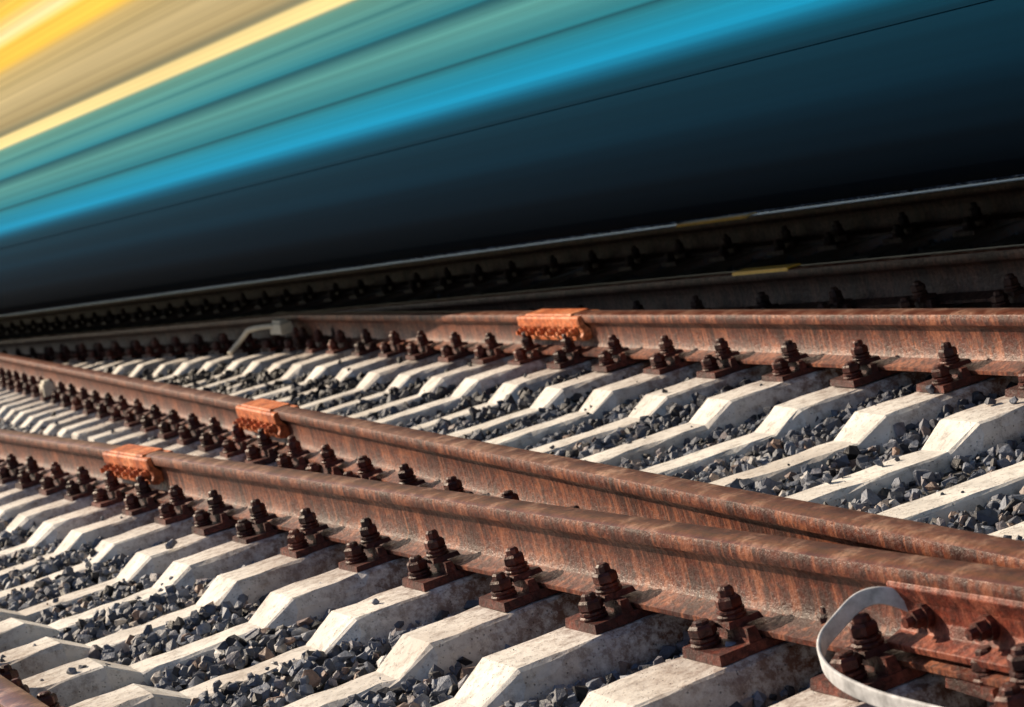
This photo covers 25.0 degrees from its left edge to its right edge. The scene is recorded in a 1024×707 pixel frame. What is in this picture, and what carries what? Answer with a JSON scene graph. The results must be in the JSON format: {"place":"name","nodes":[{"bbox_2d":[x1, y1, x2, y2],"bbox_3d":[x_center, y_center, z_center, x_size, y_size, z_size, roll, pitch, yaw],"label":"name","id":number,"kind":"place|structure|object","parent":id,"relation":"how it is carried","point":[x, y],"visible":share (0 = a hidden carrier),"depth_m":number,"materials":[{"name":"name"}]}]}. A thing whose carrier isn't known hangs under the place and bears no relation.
{"place":"outdoors","nodes":[
{"label":"outdoors","id":0,"kind":"place"},
{"bbox_2d":[0,184,1016,706],"bbox_3d":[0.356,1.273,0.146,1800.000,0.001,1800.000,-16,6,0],"label":"ground","id":1,"kind":"structure","parent":0,"point":[946,476],"depth_m":7.46,"materials":[{"name":"grey gravel"}]},
{"bbox_2d":[0,429,1023,706],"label":"railway track","id":2,"kind":"structure","parent":1,"relation":"on","point":[604,593],"depth_m":5.80,"materials":[{"name":"brown metal"}]},
{"bbox_2d":[100,444,173,484],"bbox_3d":[-1.554,0.459,9.647,0.198,0.123,0.780,-18,7,-22],"label":"insulated rail joint","id":3,"kind":"object","parent":2,"relation":"on","point":[131,462],"visible":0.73,"depth_m":9.54,"materials":[{"name":"orange paint"}]},
{"bbox_2d":[816,586,940,706],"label":"earthing strap","id":4,"kind":"object","parent":2,"relation":"on","point":[844,614],"visible":0.98,"depth_m":4.22,"materials":[{"name":"silver metal"}]},
{"bbox_2d":[886,580,1023,672],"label":"rail fishplate","id":5,"kind":"object","parent":2,"relation":"on","point":[953,626],"visible":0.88,"depth_m":4.07,"materials":[{"name":"brown metal"}]},
{"bbox_2d":[0,308,1023,706],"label":"railway track","id":6,"kind":"structure","parent":1,"relation":"on","point":[814,364],"depth_m":8.13,"materials":[{"name":"brown metal"}]},
{"bbox_2d":[39,379,56,396],"bbox_3d":[-3.316,0.242,16.491,0.099,0.110,0.219,-18,7,-17],"label":"track bond box","id":7,"kind":"object","parent":6,"relation":"on","point":[46,386],"visible":0.93,"depth_m":16.40,"materials":[{"name":"plastic"}]},
{"bbox_2d":[228,323,274,355],"bbox_3d":[-1.731,-0.091,15.327,0.085,0.189,0.843,-20,7,-32],"label":"track cable","id":8,"kind":"object","parent":6,"relation":"on","point":[239,341],"visible":1,"depth_m":15.27,"materials":[{"name":"plastic"}]},
{"bbox_2d":[270,319,293,334],"bbox_3d":[-1.498,-0.178,14.986,0.098,0.090,0.298,-18,7,-18],"label":"cable junction box","id":9,"kind":"object","parent":8,"relation":"attached to","point":[282,326],"visible":1,"depth_m":14.86,"materials":[{"name":"plastic"}]},
{"bbox_2d":[233,398,299,437],"bbox_3d":[-1.052,0.276,10.009,0.198,0.123,0.780,-18,7,-17],"label":"insulated rail joint","id":10,"kind":"object","parent":6,"relation":"on","point":[255,415],"visible":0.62,"depth_m":9.90,"materials":[{"name":"orange paint"}]},
{"bbox_2d":[516,308,592,340],"bbox_3d":[0.217,-0.132,10.473,0.198,0.123,0.800,-18,7,-18],"label":"insulated rail joint","id":11,"kind":"object","parent":6,"relation":"on","point":[548,324],"visible":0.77,"depth_m":10.38,"materials":[{"name":"orange paint"}]},
{"bbox_2d":[0,177,1023,362],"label":"railway track","id":12,"kind":"structure","parent":1,"relation":"on","point":[950,274],"depth_m":12.67,"materials":[{"name":"brown metal"}]},
{"bbox_2d":[0,0,1023,314],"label":"passenger train","id":13,"kind":"object","parent":12,"relation":"on","point":[152,146],"visible":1,"depth_m":10.37,"materials":[{"name":"blue metal"}]},
{"bbox_2d":[676,212,755,226],"bbox_3d":[1.156,-0.759,13.133,0.072,0.014,0.800,-19,7,-24],"label":"rail paint mark","id":14,"kind":"object","parent":12,"relation":"on","point":[718,219],"visible":1,"depth_m":13.10,"materials":[{"name":"paint"}]},
{"bbox_2d":[732,263,800,275],"bbox_3d":[1.077,-0.356,9.803,0.072,0.014,0.450,-19,7,-24],"label":"rail paint mark","id":15,"kind":"object","parent":12,"relation":"on","point":[764,269],"visible":1,"depth_m":9.78,"materials":[{"name":"yellow paint"}]},
{"bbox_2d":[0,174,1023,706],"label":"track ballast","id":16,"kind":"structure","parent":1,"relation":"on","point":[356,658],"depth_m":7.06,"materials":[{"name":"gravel"}]}
]}

